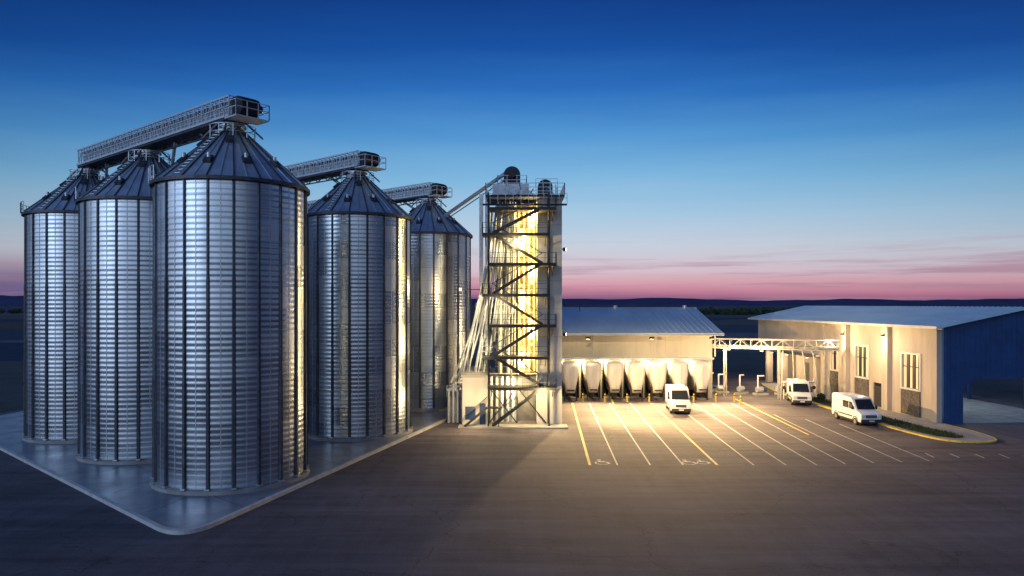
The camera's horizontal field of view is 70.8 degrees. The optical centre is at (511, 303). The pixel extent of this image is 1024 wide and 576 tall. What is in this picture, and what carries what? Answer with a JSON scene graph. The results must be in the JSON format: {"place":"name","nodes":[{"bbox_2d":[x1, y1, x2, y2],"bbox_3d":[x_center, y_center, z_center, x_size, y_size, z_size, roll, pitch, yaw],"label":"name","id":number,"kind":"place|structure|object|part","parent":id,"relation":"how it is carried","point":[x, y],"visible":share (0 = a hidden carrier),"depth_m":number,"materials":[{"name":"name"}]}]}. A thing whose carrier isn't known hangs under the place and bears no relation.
{"place":"outdoors","nodes":[
{"label":"outdoors","id":0,"kind":"place"},
{"bbox_2d":[0,295,23,305],"bbox_3d":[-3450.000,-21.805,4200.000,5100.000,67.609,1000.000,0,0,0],"label":"hills","id":1,"kind":"structure","parent":0,"point":[5,300],"depth_m":3955.18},
{"bbox_2d":[444,166,567,428],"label":"grain processing tower","id":2,"kind":"structure","parent":0,"point":[522,379],"depth_m":72.00,"materials":[{"name":"metal"}]},
{"bbox_2d":[480,403,485,423],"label":"plinth door","id":3,"kind":"structure","parent":2,"relation":"in","point":[482,405],"depth_m":70.95,"materials":[{"name":"blue metal"}]},
{"bbox_2d":[0,306,1023,413],"bbox_3d":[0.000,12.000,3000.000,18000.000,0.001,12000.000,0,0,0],"label":"ground","id":4,"kind":"structure","parent":0,"point":[746,361],"depth_m":164.57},
{"bbox_2d":[0,306,1010,314],"bbox_3d":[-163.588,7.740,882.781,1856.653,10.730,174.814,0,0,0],"label":"tree line","id":5,"kind":"object","parent":4,"relation":"on","point":[728,311],"visible":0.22,"depth_m":812.60,"materials":[{"name":"green plant"}]},
{"bbox_2d":[0,375,1023,575],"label":"asphalt yard","id":6,"kind":"structure","parent":4,"relation":"on","point":[446,498],"depth_m":42.03,"materials":[{"name":"grey asphalt"}]},
{"bbox_2d":[0,410,446,534],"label":"concrete pad","id":7,"kind":"object","parent":6,"relation":"on","point":[128,490],"visible":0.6,"depth_m":48.88,"materials":[{"name":"grey concrete"}]},
{"bbox_2d":[20,168,104,443],"bbox_3d":[-38.835,-0.310,66.025,10.322,24.300,10.319,0,0,-9],"label":"grain silo","id":8,"kind":"object","parent":7,"relation":"on","point":[50,362],"visible":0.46,"depth_m":61.31,"materials":[{"name":"metal"}]},
{"bbox_2d":[66,94,269,179],"bbox_3d":[-28.473,-12.253,57.306,29.492,3.514,2.944,0,0,40],"label":"conveyor gallery","id":9,"kind":"object","parent":8,"relation":"on","point":[173,134],"visible":0.88,"depth_m":54.10,"materials":[{"name":"metal"}]},
{"bbox_2d":[74,149,169,464],"bbox_3d":[-29.231,-0.310,58.030,10.322,24.300,10.319,0,0,0],"label":"grain silo","id":10,"kind":"object","parent":7,"relation":"on","point":[115,278],"visible":0.6,"depth_m":53.33,"materials":[{"name":"metal"}]},
{"bbox_2d":[148,122,309,495],"bbox_3d":[-19.233,-0.310,49.527,10.322,24.300,10.319,0,0,-4],"label":"grain silo","id":11,"kind":"object","parent":7,"relation":"on","point":[229,360],"visible":1,"depth_m":45.32,"materials":[{"name":"metal"}]},
{"bbox_2d":[307,170,412,441],"bbox_3d":[-14.383,-0.310,66.927,10.322,24.300,10.319,0,0,-4],"label":"grain silo","id":12,"kind":"object","parent":7,"relation":"on","point":[359,363],"visible":0.86,"depth_m":62.67,"materials":[{"name":"metal"}]},
{"bbox_2d":[409,197,472,411],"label":"grain silo","id":13,"kind":"object","parent":7,"relation":"on","point":[440,277],"visible":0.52,"depth_m":79.48,"materials":[{"name":"metal"}]},
{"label":"grain silo","id":14,"kind":"object","parent":7,"relation":"on","visible":0},
{"bbox_2d":[284,150,385,184],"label":"conveyor gallery","id":15,"kind":"object","parent":14,"relation":"on","point":[326,169],"visible":0.49,"depth_m":68.04,"materials":[{"name":"metal"}]},
{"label":"grain silo","id":16,"kind":"object","parent":7,"relation":"on","visible":0},
{"bbox_2d":[307,182,451,208],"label":"conveyor gallery","id":17,"kind":"object","parent":16,"relation":"on","point":[404,195],"visible":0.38,"depth_m":84.56,"materials":[{"name":"metal"}]},
{"bbox_2d":[562,360,578,400],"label":"bulk grain trailer","id":18,"kind":"object","parent":6,"relation":"on","point":[570,371],"visible":0.71,"depth_m":88.68,"materials":[{"name":"white paint"}]},
{"bbox_2d":[582,360,601,399],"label":"bulk grain trailer","id":19,"kind":"object","parent":6,"relation":"on","point":[591,373],"visible":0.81,"depth_m":89.34,"materials":[{"name":"white paint"}]},
{"bbox_2d":[603,360,623,399],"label":"bulk grain trailer","id":20,"kind":"object","parent":6,"relation":"on","point":[613,370],"visible":0.8,"depth_m":89.23,"materials":[{"name":"white paint"}]},
{"bbox_2d":[625,360,644,400],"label":"bulk grain trailer","id":21,"kind":"object","parent":6,"relation":"on","point":[634,374],"visible":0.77,"depth_m":88.86,"materials":[{"name":"white paint"}]},
{"bbox_2d":[562,302,723,397],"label":"grain warehouse","id":22,"kind":"structure","parent":6,"relation":"on","point":[602,335],"depth_m":92.00,"materials":[{"name":"metal"}]},
{"bbox_2d":[645,360,666,400],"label":"bulk grain trailer","id":23,"kind":"object","parent":6,"relation":"on","point":[656,370],"visible":0.75,"depth_m":88.81,"materials":[{"name":"white paint"}]},
{"bbox_2d":[667,360,687,385],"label":"bulk grain trailer","id":24,"kind":"object","parent":6,"relation":"on","point":[677,372],"visible":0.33,"depth_m":89.41,"materials":[{"name":"white paint"}]},
{"bbox_2d":[665,384,691,413],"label":"delivery van","id":25,"kind":"object","parent":6,"relation":"on","point":[678,399],"visible":1,"depth_m":78.95,"materials":[{"name":"white paint"}]},
{"bbox_2d":[572,399,808,464],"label":"yellow lines","id":26,"kind":"object","parent":6,"relation":"on","point":[589,462],"visible":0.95,"depth_m":68.25,"materials":[{"name":"paint"}]},
{"bbox_2d":[689,360,710,399],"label":"bulk grain trailer","id":27,"kind":"object","parent":6,"relation":"on","point":[699,373],"visible":0.68,"depth_m":89.55,"materials":[{"name":"white paint"}]},
{"bbox_2d":[712,372,716,391],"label":"pump unit","id":28,"kind":"object","parent":6,"relation":"on","point":[713,385],"visible":0.3,"depth_m":98.78,"materials":[{"name":"metal"}]},
{"bbox_2d":[713,374,728,393],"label":"pump unit","id":29,"kind":"object","parent":6,"relation":"on","point":[719,388],"visible":0.7,"depth_m":96.72,"materials":[{"name":"metal"}]},
{"bbox_2d":[734,374,748,394],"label":"pump unit","id":30,"kind":"object","parent":6,"relation":"on","point":[740,389],"visible":0.99,"depth_m":95.67,"materials":[{"name":"metal"}]},
{"bbox_2d":[752,375,768,395],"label":"pump unit","id":31,"kind":"object","parent":6,"relation":"on","point":[760,390],"visible":1,"depth_m":94.82,"materials":[{"name":"metal"}]},
{"bbox_2d":[712,338,838,400],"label":"pipe gantry","id":32,"kind":"object","parent":6,"relation":"on","point":[729,346],"visible":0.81,"depth_m":90.55,"materials":[{"name":"metal"}]},
{"bbox_2d":[774,375,780,394],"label":"pump unit","id":33,"kind":"object","parent":6,"relation":"on","point":[775,392],"visible":0.45,"depth_m":95.53,"materials":[{"name":"metal"}]},
{"bbox_2d":[766,350,820,392],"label":"porch columns","id":34,"kind":"structure","parent":6,"relation":"on","point":[799,367],"depth_m":105.86,"materials":[{"name":"beige paint"}]},
{"bbox_2d":[776,352,812,386],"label":"porch wall","id":35,"kind":"structure","parent":6,"relation":"on","point":[790,365],"depth_m":110.47,"materials":[{"name":"beige paint"}]},
{"bbox_2d":[758,320,824,354],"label":"wall","id":36,"kind":"structure","parent":35,"relation":"on","point":[768,329],"depth_m":104.64,"materials":[{"name":"beige paint"}]},
{"bbox_2d":[804,362,809,383],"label":"porch shutter","id":37,"kind":"object","parent":35,"relation":"attached to","point":[807,366],"visible":0.57,"depth_m":105.95,"materials":[{"name":"beige"}]},
{"bbox_2d":[786,378,812,404],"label":"delivery van","id":38,"kind":"object","parent":6,"relation":"on","point":[798,391],"visible":1,"depth_m":85.62,"materials":[{"name":"white paint"}]},
{"bbox_2d":[589,403,1023,464],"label":"parking lines","id":39,"kind":"object","parent":6,"relation":"on","point":[682,463],"visible":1,"depth_m":62.80,"materials":[{"name":"white paint"}]},
{"bbox_2d":[831,392,881,424],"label":"delivery van","id":40,"kind":"object","parent":6,"relation":"on","point":[856,409],"visible":1,"depth_m":72.03,"materials":[{"name":"white paint"}]},
{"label":"side windows","id":41,"kind":"part","parent":40,"relation":"part of","materials":[{"name":"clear glass"}]},
{"bbox_2d":[821,324,941,422],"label":"pilasters","id":42,"kind":"object","parent":6,"relation":"on","point":[936,374],"visible":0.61,"depth_m":80.27,"materials":[{"name":"beige paint"}]},
{"bbox_2d":[825,323,941,419],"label":"street wall","id":43,"kind":"structure","parent":6,"relation":"on","point":[914,340],"depth_m":79.99,"materials":[{"name":"beige paint"}]},
{"bbox_2d":[830,370,920,416],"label":"stone panels","id":44,"kind":"object","parent":43,"relation":"attached to","point":[910,402],"visible":0.79,"depth_m":77.97,"materials":[{"name":"grey stone"}]},
{"bbox_2d":[833,344,917,388],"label":"lit panes","id":45,"kind":"object","parent":43,"relation":"attached to","point":[905,370],"visible":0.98,"depth_m":78.14,"materials":[{"name":"beige glass"}]},
{"bbox_2d":[832,345,918,388],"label":"mullions","id":46,"kind":"object","parent":43,"relation":"attached to","point":[864,357],"visible":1,"depth_m":81.99,"materials":[{"name":"paint"}]},
{"bbox_2d":[830,343,921,391],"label":"window surrounds","id":47,"kind":"object","parent":43,"relation":"attached to","point":[920,372],"visible":0.97,"depth_m":84.63,"materials":[{"name":"white paint"}]},
{"bbox_2d":[834,345,918,388],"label":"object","id":48,"kind":"object","parent":43,"relation":"attached to","point":[907,367],"visible":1,"depth_m":77.78,"materials":[{"name":"brown fabric"}]},
{"bbox_2d":[874,386,880,406],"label":"door leaf","id":49,"kind":"object","parent":43,"relation":"attached to","point":[877,395],"visible":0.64,"depth_m":83.20,"materials":[{"name":"black plastic"}]},
{"bbox_2d":[751,306,1023,328],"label":"roof","id":50,"kind":"structure","parent":43,"relation":"on","point":[975,319],"depth_m":79.63,"materials":[{"name":"grey metal"}]},
{"bbox_2d":[748,318,937,328],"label":"gutter","id":51,"kind":"object","parent":50,"relation":"attached to","point":[884,325],"visible":1,"depth_m":85.68,"materials":[{"name":"white metal"}]},
{"bbox_2d":[750,306,1023,325],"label":"roof seams","id":52,"kind":"object","parent":50,"relation":"attached to","point":[823,309],"visible":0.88,"depth_m":88.16,"materials":[{"name":"metal"}]},
{"bbox_2d":[942,329,961,423],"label":"wall","id":53,"kind":"structure","parent":6,"relation":"on","point":[952,376],"depth_m":71.83,"materials":[{"name":"blue metal"}]},
{"bbox_2d":[942,311,1023,423],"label":"navy gable","id":54,"kind":"structure","parent":6,"relation":"on","point":[988,345],"depth_m":72.15,"materials":[{"name":"blue metal"}]},
{"bbox_2d":[0,0,1023,300],"label":"sky","id":55,"kind":"structure","parent":0,"point":[750,150],"materials":[{"name":"blue"}]},
{"bbox_2d":[471,298,1023,305],"bbox_3d":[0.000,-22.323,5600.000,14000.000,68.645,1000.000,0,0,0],"label":"hills","id":56,"kind":"structure","parent":0,"point":[723,302],"depth_m":5326.77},
{"bbox_2d":[762,349,815,357],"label":"porch canopy edge","id":57,"kind":"object","parent":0,"point":[799,353],"visible":0.64,"depth_m":100.74,"materials":[{"name":"white metal"}]},
{"bbox_2d":[786,350,820,356],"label":"porch canopy","id":58,"kind":"object","parent":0,"point":[818,355],"visible":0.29,"depth_m":98.04,"materials":[{"name":"white metal"}]},
{"bbox_2d":[782,388,962,437],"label":"grass","id":59,"kind":"structure","parent":0,"point":[928,430],"depth_m":69.28,"materials":[{"name":"green plant"}]},
{"bbox_2d":[817,393,825,400],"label":"shrub","id":60,"kind":"object","parent":59,"relation":"on","point":[821,396],"visible":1,"depth_m":87.81,"materials":[{"name":"green plant"}]},
{"bbox_2d":[761,383,996,442],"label":"pavement island","id":61,"kind":"structure","parent":0,"point":[970,436],"depth_m":69.16,"materials":[{"name":"yellow paint"}]},
{"bbox_2d":[963,398,1023,422],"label":"bay floor","id":62,"kind":"structure","parent":0,"point":[976,411],"depth_m":78.44,"materials":[{"name":"concrete"}]},
{"bbox_2d":[967,378,1023,408],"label":"bay columns","id":63,"kind":"structure","parent":62,"relation":"on","point":[969,390],"depth_m":90.17,"materials":[{"name":"blue metal"}]}
]}

